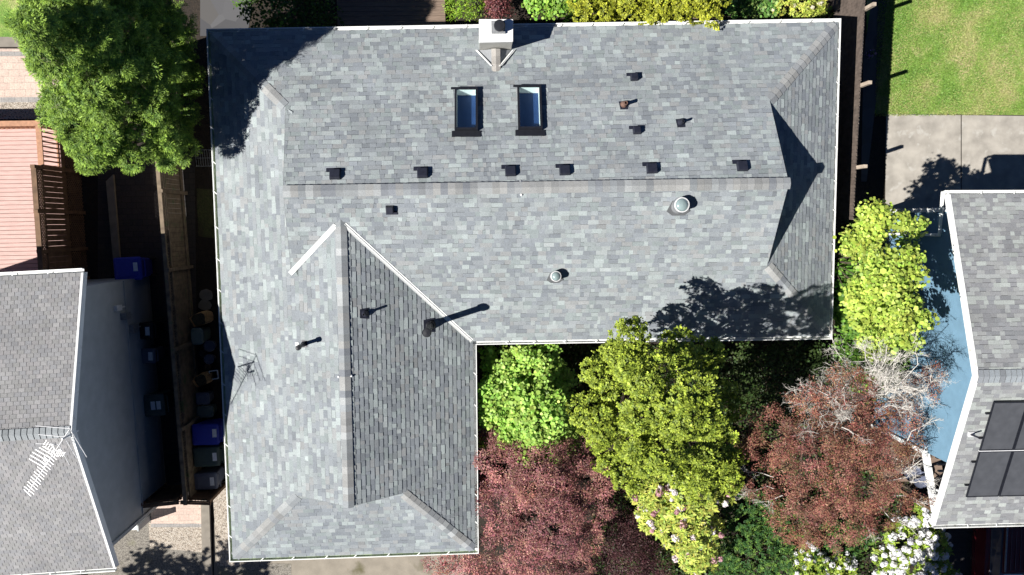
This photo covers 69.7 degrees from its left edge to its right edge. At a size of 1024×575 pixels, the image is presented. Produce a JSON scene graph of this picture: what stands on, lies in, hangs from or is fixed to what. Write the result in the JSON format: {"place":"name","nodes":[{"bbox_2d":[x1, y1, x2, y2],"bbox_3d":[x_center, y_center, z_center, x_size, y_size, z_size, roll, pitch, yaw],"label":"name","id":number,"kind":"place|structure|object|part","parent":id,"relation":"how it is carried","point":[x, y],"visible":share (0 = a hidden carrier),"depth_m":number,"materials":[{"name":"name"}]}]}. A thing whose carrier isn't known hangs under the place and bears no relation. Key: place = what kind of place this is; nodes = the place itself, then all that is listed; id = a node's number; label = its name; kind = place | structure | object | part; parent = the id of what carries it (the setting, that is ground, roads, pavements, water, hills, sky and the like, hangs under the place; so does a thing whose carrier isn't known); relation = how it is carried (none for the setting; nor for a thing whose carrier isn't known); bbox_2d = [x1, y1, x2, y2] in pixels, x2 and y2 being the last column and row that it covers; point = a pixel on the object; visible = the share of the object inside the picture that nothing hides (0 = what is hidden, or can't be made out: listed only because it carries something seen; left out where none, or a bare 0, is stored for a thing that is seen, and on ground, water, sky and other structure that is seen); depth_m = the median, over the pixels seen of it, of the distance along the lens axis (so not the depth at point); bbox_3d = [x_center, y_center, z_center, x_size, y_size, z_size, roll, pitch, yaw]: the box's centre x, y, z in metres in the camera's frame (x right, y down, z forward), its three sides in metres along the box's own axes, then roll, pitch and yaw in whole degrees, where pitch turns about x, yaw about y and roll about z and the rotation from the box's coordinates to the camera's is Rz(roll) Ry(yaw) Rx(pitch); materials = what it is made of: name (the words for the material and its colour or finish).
{"place":"outdoors","nodes":[
{"label":"outdoors","id":0,"kind":"place"},
{"bbox_2d":[0,37,19,46],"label":"concrete path","id":1,"kind":"structure","parent":0,"point":[7,42],"depth_m":22.40,"materials":[{"name":"grey concrete"}]},
{"bbox_2d":[0,0,21,36],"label":"lawn","id":2,"kind":"structure","parent":0,"point":[7,6],"depth_m":22.33,"materials":[{"name":"green plant"}]},
{"bbox_2d":[0,49,57,96],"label":"paver path","id":3,"kind":"structure","parent":0,"point":[16,80],"depth_m":22.50,"materials":[{"name":"beige concrete"}]},
{"bbox_2d":[0,51,42,55],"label":"paver border","id":4,"kind":"object","parent":3,"relation":"on","point":[10,53],"depth_m":22.43,"materials":[{"name":"white concrete"}]},
{"bbox_2d":[0,97,43,101],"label":"paver border","id":5,"kind":"object","parent":3,"relation":"on","point":[18,99],"depth_m":22.55,"materials":[{"name":"beige concrete"}]},
{"bbox_2d":[88,514,201,574],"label":"aggregate path","id":6,"kind":"structure","parent":0,"point":[136,554],"depth_m":23.96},
{"bbox_2d":[132,515,149,530],"bbox_3d":[-12.196,7.525,23.412,0.950,0.840,0.180,-1,95,-3],"label":"slatted screen","id":7,"kind":"object","parent":6,"relation":"on","point":[142,524],"visible":0.38,"depth_m":23.30,"materials":[{"name":"white paint"}]},
{"bbox_2d":[98,154,212,504],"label":"side path","id":8,"kind":"structure","parent":0,"point":[138,215],"depth_m":23.08,"materials":[{"name":"grey concrete"}]},
{"bbox_2d":[106,175,120,276],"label":"kerb","id":9,"kind":"structure","parent":8,"relation":"on","point":[112,210],"depth_m":22.90,"materials":[{"name":"grey concrete"}]},
{"bbox_2d":[113,257,156,279],"bbox_3d":[-11.552,-0.608,22.636,0.928,1.065,0.700,-3,95,-2],"label":"wheelie bin","id":10,"kind":"object","parent":8,"relation":"on","point":[138,268],"visible":0.91,"depth_m":22.12,"materials":[{"name":"blue plastic"}]},
{"bbox_2d":[139,320,167,338],"bbox_3d":[-11.183,1.288,22.849,0.589,0.995,0.515,-1,95,-3],"label":"wheelie bin","id":11,"kind":"object","parent":8,"relation":"on","point":[151,330],"visible":0.82,"depth_m":22.40,"materials":[{"name":"black plastic"}]},
{"bbox_2d":[141,345,169,362],"bbox_3d":[-11.173,2.057,22.915,0.643,0.995,0.464,0,95,-3],"label":"wheelie bin","id":12,"kind":"object","parent":8,"relation":"on","point":[153,354],"visible":0.79,"depth_m":22.46,"materials":[{"name":"blue plastic"}]},
{"bbox_2d":[143,388,174,416],"bbox_3d":[-11.027,3.569,23.001,0.928,1.095,0.680,-4,95,-2],"label":"wheelie bin","id":13,"kind":"object","parent":8,"relation":"on","point":[159,403],"visible":0.69,"depth_m":22.49,"materials":[{"name":"green plastic"}]},
{"bbox_2d":[141,482,187,507],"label":"gate","id":14,"kind":"structure","parent":8,"relation":"on","point":[165,493],"depth_m":22.59,"materials":[{"name":"brown wood"}]},
{"bbox_2d":[151,497,200,523],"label":"paver path","id":15,"kind":"structure","parent":0,"point":[179,513],"depth_m":23.87,"materials":[{"name":"beige concrete"}]},
{"bbox_2d":[189,310,212,326],"bbox_3d":[-9.703,0.967,22.996,0.490,0.789,0.423,-18,95,-1],"label":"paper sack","id":16,"kind":"object","parent":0,"point":[201,318],"visible":1,"depth_m":22.77,"materials":[{"name":"brown paper"}]},
{"bbox_2d":[193,371,213,386],"bbox_3d":[-9.715,2.873,23.182,0.439,0.740,0.382,-18,95,-1],"label":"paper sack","id":17,"kind":"object","parent":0,"point":[203,378],"visible":0.97,"depth_m":22.98,"materials":[{"name":"brown paper"}]},
{"bbox_2d":[195,149,211,166],"bbox_3d":[-9.547,-4.013,22.811,0.480,0.326,0.518,-1,95,-3],"label":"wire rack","id":18,"kind":"object","parent":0,"point":[202,157],"visible":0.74,"depth_m":22.70,"materials":[{"name":"metal"}]},
{"bbox_2d":[200,0,250,35],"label":"flagstone path","id":19,"kind":"structure","parent":0,"point":[218,14],"depth_m":22.62,"materials":[{"name":"grey stone"}]},
{"bbox_2d":[217,564,290,574],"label":"aggregate path","id":20,"kind":"structure","parent":0,"point":[263,569],"depth_m":24.15,"materials":[{"name":"beige concrete"}]},
{"bbox_2d":[214,523,466,574],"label":"driveway","id":21,"kind":"structure","parent":0,"point":[405,565],"depth_m":24.31,"materials":[{"name":"beige concrete"}]},
{"bbox_2d":[0,0,1023,574],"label":"ground","id":22,"kind":"structure","parent":0,"point":[874,184],"depth_m":24.16,"materials":[{"name":"soil"}]},
{"bbox_2d":[0,102,56,118],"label":"gravel bed","id":23,"kind":"object","parent":22,"relation":"on","point":[16,110],"depth_m":22.58,"materials":[{"name":"grey gravel"}]},
{"bbox_2d":[0,120,89,278],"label":"deck","id":24,"kind":"structure","parent":22,"relation":"on","point":[35,221],"depth_m":21.72,"materials":[{"name":"brown wood"}]},
{"bbox_2d":[0,268,165,574],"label":"house","id":25,"kind":"structure","parent":22,"relation":"on","point":[72,344],"depth_m":18.95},
{"bbox_2d":[24,425,86,495],"bbox_3d":[-11.017,3.898,17.453,1.839,0.787,1.284,-35,96,1],"label":"tv antenna","id":26,"kind":"object","parent":25,"relation":"attached to","point":[62,439],"visible":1,"depth_m":17.24,"materials":[{"name":"metal"}]},
{"bbox_2d":[3,0,208,175],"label":"tree","id":27,"kind":"object","parent":22,"relation":"on","point":[141,70],"visible":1,"depth_m":17.52,"materials":[{"name":"green plant"}]},
{"bbox_2d":[148,523,201,551],"bbox_3d":[-10.947,8.144,23.931,1.781,0.001,0.918,3,95,-3],"label":"gravel bed","id":28,"kind":"object","parent":22,"relation":"on","point":[182,538],"visible":1,"depth_m":23.93,"materials":[{"name":"beige gravel"}]},
{"bbox_2d":[151,524,200,526],"bbox_3d":[-10.904,7.738,23.895,1.639,0.001,0.122,1,95,-3],"label":"paver border","id":29,"kind":"object","parent":28,"relation":"on","point":[175,525],"visible":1,"depth_m":23.89,"materials":[{"name":"grey concrete"}]},
{"bbox_2d":[149,37,204,504],"bbox_3d":[-10.105,-0.419,22.326,0.165,1.850,13.848,-3,95,-2],"label":"fence","id":30,"kind":"object","parent":22,"relation":"on","point":[183,347],"visible":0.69,"depth_m":22.24,"materials":[{"name":"brown wood"}]},
{"bbox_2d":[180,481,225,504],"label":"gate","id":31,"kind":"structure","parent":30,"relation":"attached to","point":[207,497],"depth_m":22.55,"materials":[{"name":"brown wood"}]},
{"bbox_2d":[201,500,212,574],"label":"kerb","id":32,"kind":"structure","parent":22,"relation":"on","point":[206,538],"depth_m":23.90,"materials":[{"name":"grey concrete"}]},
{"bbox_2d":[195,150,225,481],"bbox_3d":[-9.123,1.292,23.436,1.845,0.001,11.301,1,95,-3],"label":"mossy strip","id":33,"kind":"object","parent":22,"relation":"on","point":[206,273],"depth_m":23.28,"materials":[{"name":"plant"}]},
{"bbox_2d":[191,326,210,344],"bbox_3d":[-9.741,1.476,23.047,0.382,0.770,0.526,-1,95,-3],"label":"storage bin","id":34,"kind":"object","parent":33,"relation":"on","point":[200,335],"visible":1,"depth_m":22.69,"materials":[{"name":"grey plastic"}]},
{"bbox_2d":[196,390,213,404],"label":"storage bin","id":35,"kind":"object","parent":33,"relation":"on","point":[205,397],"visible":1,"depth_m":23.07,"materials":[{"name":"grey plastic"}]},
{"bbox_2d":[198,300,211,309],"bbox_3d":[-9.742,0.565,23.318,0.400,0.045,0.318,11,94,-4],"label":"stepping stone","id":36,"kind":"object","parent":33,"relation":"on","point":[204,305],"visible":1,"depth_m":23.30,"materials":[{"name":"grey stone"}]},
{"bbox_2d":[199,289,212,300],"bbox_3d":[-9.702,0.236,23.292,0.405,0.045,0.383,-1,95,-3],"label":"stepping stone","id":37,"kind":"object","parent":33,"relation":"on","point":[206,294],"visible":1,"depth_m":23.27,"materials":[{"name":"grey stone"}]},
{"bbox_2d":[197,188,214,237],"bbox_3d":[-9.579,-2.330,23.103,0.635,0.001,1.574,-1,95,-3],"label":"moss bed","id":38,"kind":"object","parent":33,"relation":"on","point":[205,212],"visible":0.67,"depth_m":23.10,"materials":[{"name":"plant"}]},
{"bbox_2d":[196,404,216,417],"bbox_3d":[-9.695,3.903,23.391,0.530,0.500,0.379,-1,95,-3],"label":"storage tub","id":39,"kind":"object","parent":33,"relation":"on","point":[206,411],"visible":0.98,"depth_m":23.15,"materials":[{"name":"grey plastic"}]},
{"bbox_2d":[192,418,223,444],"bbox_3d":[-9.433,4.500,23.169,0.928,1.065,0.659,-1,95,-3],"label":"wheelie bin","id":40,"kind":"object","parent":33,"relation":"on","point":[208,432],"visible":0.77,"depth_m":22.66,"materials":[{"name":"blue plastic"}]},
{"bbox_2d":[193,440,224,466],"bbox_3d":[-9.431,5.200,23.229,0.905,1.065,0.618,-2,95,-2],"label":"wheelie bin","id":41,"kind":"object","parent":33,"relation":"on","point":[207,455],"visible":0.73,"depth_m":22.71,"materials":[{"name":"green plastic"}]},
{"bbox_2d":[194,464,225,489],"bbox_3d":[-9.502,5.985,23.308,0.814,1.035,0.536,-3,95,-2],"label":"wheelie bin","id":42,"kind":"object","parent":33,"relation":"on","point":[209,477],"visible":0.92,"depth_m":22.82,"materials":[{"name":"grey plastic"}]},
{"bbox_2d":[204,354,215,363],"bbox_3d":[-9.577,2.255,23.347,0.314,0.320,0.314,-7,95,-2],"label":"plant pot","id":43,"kind":"object","parent":33,"relation":"on","point":[209,358],"visible":1,"depth_m":23.25,"materials":[{"name":"blue plastic"}]},
{"bbox_2d":[204,340,216,351],"bbox_3d":[-9.556,1.838,23.322,0.356,0.300,0.356,-7,95,-2],"label":"plant pot","id":44,"kind":"object","parent":33,"relation":"on","point":[209,346],"visible":1,"depth_m":23.24,"materials":[{"name":"blue plastic"}]},
{"bbox_2d":[208,369,220,379],"bbox_3d":[-9.446,2.753,23.398,0.290,0.315,0.290,-7,95,-2],"label":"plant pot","id":45,"kind":"object","parent":33,"relation":"on","point":[218,375],"visible":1,"depth_m":23.26,"materials":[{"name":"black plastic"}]},
{"bbox_2d":[213,482,240,565],"bbox_3d":[-9.242,7.718,23.976,0.929,0.001,2.865,-1,95,-3],"label":"gravel strip","id":46,"kind":"object","parent":22,"relation":"on","point":[221,520],"visible":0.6,"depth_m":23.98,"materials":[{"name":"beige gravel"}]},
{"bbox_2d":[230,0,344,27],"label":"dark shrub","id":47,"kind":"object","parent":22,"relation":"on","point":[281,19],"visible":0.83,"depth_m":21.28,"materials":[{"name":"green plant"}]},
{"bbox_2d":[337,0,445,26],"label":"deck","id":48,"kind":"structure","parent":22,"relation":"on","point":[387,12],"depth_m":22.57,"materials":[{"name":"brown wood"}]},
{"bbox_2d":[441,0,486,21],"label":"clipped shrub","id":49,"kind":"object","parent":22,"relation":"on","point":[466,12],"visible":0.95,"depth_m":21.95,"materials":[{"name":"green plant"}]},
{"bbox_2d":[482,0,516,18],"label":"barberry","id":50,"kind":"object","parent":22,"relation":"on","point":[497,6],"visible":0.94,"depth_m":21.86,"materials":[{"name":"red plant"}]},
{"bbox_2d":[421,421,618,574],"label":"red maple","id":51,"kind":"object","parent":22,"relation":"on","point":[532,497],"visible":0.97,"depth_m":21.42,"materials":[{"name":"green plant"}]},
{"bbox_2d":[206,18,840,561],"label":"house","id":52,"kind":"structure","parent":22,"relation":"on","point":[408,220],"depth_m":20.14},
{"bbox_2d":[477,344,586,467],"bbox_3d":[0.482,3.433,22.470,3.813,3.417,4.081,-1,95,-3],"label":"broadleaf tree","id":53,"kind":"object","parent":22,"relation":"on","point":[507,389],"visible":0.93,"depth_m":21.52,"materials":[{"name":"green plant"}]},
{"bbox_2d":[521,0,589,22],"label":"broadleaf shrub","id":54,"kind":"object","parent":22,"relation":"on","point":[549,7],"visible":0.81,"depth_m":21.91,"materials":[{"name":"green plant"}]},
{"bbox_2d":[566,0,624,22],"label":"golden shrub","id":55,"kind":"object","parent":22,"relation":"on","point":[585,7],"visible":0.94,"depth_m":20.72,"materials":[{"name":"yellow plant"}]},
{"bbox_2d":[576,470,673,574],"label":"purple maple","id":56,"kind":"object","parent":22,"relation":"on","point":[644,565],"visible":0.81,"depth_m":22.82,"materials":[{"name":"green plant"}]},
{"bbox_2d":[609,0,670,25],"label":"golden shrub","id":57,"kind":"object","parent":22,"relation":"on","point":[630,7],"visible":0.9,"depth_m":20.51,"materials":[{"name":"yellow plant"}]},
{"bbox_2d":[564,315,750,506],"bbox_3d":[4.029,3.282,20.240,5.446,8.171,5.596,-1,95,-3],"label":"golden cypress","id":58,"kind":"object","parent":22,"relation":"on","point":[636,373],"visible":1,"depth_m":18.35,"materials":[{"name":"green plant"}]},
{"bbox_2d":[624,466,738,574],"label":"rhododendron","id":59,"kind":"object","parent":22,"relation":"on","point":[664,506],"visible":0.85,"depth_m":22.21,"materials":[{"name":"green plant"}]},
{"bbox_2d":[648,0,731,30],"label":"golden shrub","id":60,"kind":"object","parent":22,"relation":"on","point":[682,10],"visible":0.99,"depth_m":20.37,"materials":[{"name":"yellow plant"}]},
{"bbox_2d":[481,5,909,574],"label":"ground cover","id":61,"kind":"object","parent":22,"relation":"on","point":[572,362],"visible":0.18,"depth_m":24.46,"materials":[{"name":"green plant"}]},
{"bbox_2d":[721,0,784,19],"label":"broadleaf shrub","id":62,"kind":"object","parent":22,"relation":"on","point":[745,8],"visible":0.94,"depth_m":21.93,"materials":[{"name":"green plant"}]},
{"bbox_2d":[717,339,839,429],"bbox_3d":[8.277,2.885,23.421,3.996,2.147,3.174,-1,95,-3],"label":"dark shrub","id":63,"kind":"object","parent":22,"relation":"on","point":[748,381],"visible":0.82,"depth_m":22.88,"materials":[{"name":"green plant"}]},
{"bbox_2d":[708,485,878,574],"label":"weeping cedar","id":64,"kind":"object","parent":22,"relation":"on","point":[755,527],"visible":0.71,"depth_m":23.56,"materials":[{"name":"green plant"}]},
{"bbox_2d":[769,0,827,18],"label":"pale shrub","id":65,"kind":"object","parent":22,"relation":"on","point":[813,8],"visible":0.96,"depth_m":21.91,"materials":[{"name":"yellow plant"}]},
{"bbox_2d":[790,541,857,574],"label":"rhododendron","id":66,"kind":"object","parent":22,"relation":"on","point":[849,564],"visible":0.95,"depth_m":23.44,"materials":[{"name":"white plant"}]},
{"bbox_2d":[726,358,948,557],"bbox_3d":[9.083,4.734,21.905,6.549,5.543,5.953,-1,95,-3],"label":"rust maple","id":67,"kind":"object","parent":22,"relation":"on","point":[808,444],"visible":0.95,"depth_m":20.08,"materials":[{"name":"red plant"}]},
{"bbox_2d":[831,0,875,219],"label":"fence","id":68,"kind":"object","parent":22,"relation":"on","point":[850,14],"visible":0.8,"depth_m":22.29,"materials":[{"name":"brown wood"}]},
{"bbox_2d":[828,232,911,406],"bbox_3d":[10.606,0.962,23.012,3.093,2.841,5.424,-36,95,1],"label":"green shrub","id":69,"kind":"object","parent":22,"relation":"on","point":[841,320],"visible":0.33,"depth_m":22.55,"materials":[{"name":"green plant"}]},
{"bbox_2d":[780,326,960,438],"bbox_3d":[9.507,2.670,21.226,4.412,6.465,3.625,-1,95,-3],"label":"bare tree","id":70,"kind":"object","parent":22,"relation":"on","point":[883,376],"visible":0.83,"depth_m":19.48,"materials":[{"name":"grey plant"}]},
{"bbox_2d":[832,192,939,365],"bbox_3d":[9.665,-0.243,21.049,2.807,6.457,4.820,-1,95,-3],"label":"lime tree","id":71,"kind":"object","parent":22,"relation":"on","point":[883,284],"visible":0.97,"depth_m":18.71,"materials":[{"name":"green plant"}]},
{"bbox_2d":[870,503,962,574],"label":"rhododendron","id":72,"kind":"object","parent":22,"relation":"on","point":[916,550],"visible":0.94,"depth_m":23.23,"materials":[{"name":"white plant"}]},
{"bbox_2d":[871,190,1023,528],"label":"house","id":73,"kind":"structure","parent":22,"relation":"on","point":[971,242],"depth_m":20.06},
{"bbox_2d":[902,466,921,481],"bbox_3d":[13.176,6.098,24.517,0.553,0.750,0.553,-1,95,-3],"label":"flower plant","id":74,"kind":"object","parent":73,"relation":"on","point":[918,470],"visible":0.5,"depth_m":24.18,"materials":[{"name":"white plant"}]},
{"bbox_2d":[913,472,926,487],"bbox_3d":[13.462,6.300,24.548,0.553,0.750,0.553,-1,95,-3],"label":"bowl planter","id":75,"kind":"object","parent":73,"relation":"on","point":[919,484],"visible":0.34,"depth_m":24.22,"materials":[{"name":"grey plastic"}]},
{"bbox_2d":[964,451,1011,496],"bbox_3d":[13.021,5.112,20.135,1.026,0.479,1.458,-1,95,-3],"label":"solar panel","id":76,"kind":"object","parent":73,"relation":"attached to","point":[988,474],"visible":1,"depth_m":20.12,"materials":[{"name":"black glass"}]},
{"bbox_2d":[978,401,1023,451],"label":"solar panel","id":77,"kind":"object","parent":73,"relation":"attached to","point":[1003,424],"visible":0.97,"depth_m":19.55,"materials":[{"name":"black glass"}]},
{"bbox_2d":[999,451,1023,496],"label":"solar panel","id":78,"kind":"object","parent":73,"relation":"attached to","point":[1013,483],"visible":1,"depth_m":20.21,"materials":[{"name":"black glass"}]},
{"bbox_2d":[1013,416,1023,450],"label":"solar panel","id":79,"kind":"object","parent":73,"relation":"attached to","point":[1019,444],"visible":1,"depth_m":19.75,"materials":[{"name":"black glass"}]},
{"bbox_2d":[948,528,972,574],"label":"drive","id":80,"kind":"structure","parent":22,"relation":"on","point":[960,539],"depth_m":25.24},
{"bbox_2d":[971,526,1023,574],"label":"parked car","id":81,"kind":"object","parent":80,"relation":"on","point":[997,550],"visible":0.28,"depth_m":23.93,"materials":[{"name":"red paint"}]},
{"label":"side windows","id":82,"kind":"part","parent":81,"relation":"part of","materials":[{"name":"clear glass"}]},
{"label":"windows","id":83,"kind":"part","parent":81,"relation":"part of","materials":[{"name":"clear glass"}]},
{"bbox_2d":[861,0,886,181],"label":"edging path","id":84,"kind":"structure","parent":0,"point":[870,72],"depth_m":23.72,"materials":[{"name":"grey concrete"}]},
{"bbox_2d":[885,114,960,208],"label":"patio","id":85,"kind":"structure","parent":0,"point":[923,161],"depth_m":24.02,"materials":[{"name":"concrete"}]},
{"bbox_2d":[867,0,1023,114],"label":"lawn","id":86,"kind":"structure","parent":0,"point":[951,50],"depth_m":23.78,"materials":[{"name":"green plant"}]},
{"bbox_2d":[864,49,876,58],"bbox_3d":[11.443,-7.452,23.471,0.340,0.577,0.284,-43,95,1],"label":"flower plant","id":87,"kind":"object","parent":86,"relation":"on","point":[869,53],"visible":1,"depth_m":23.37,"materials":[{"name":"purple plant"}]},
{"bbox_2d":[962,115,1023,189],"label":"patio","id":88,"kind":"structure","parent":0,"point":[992,152],"depth_m":24.11,"materials":[{"name":"concrete"}]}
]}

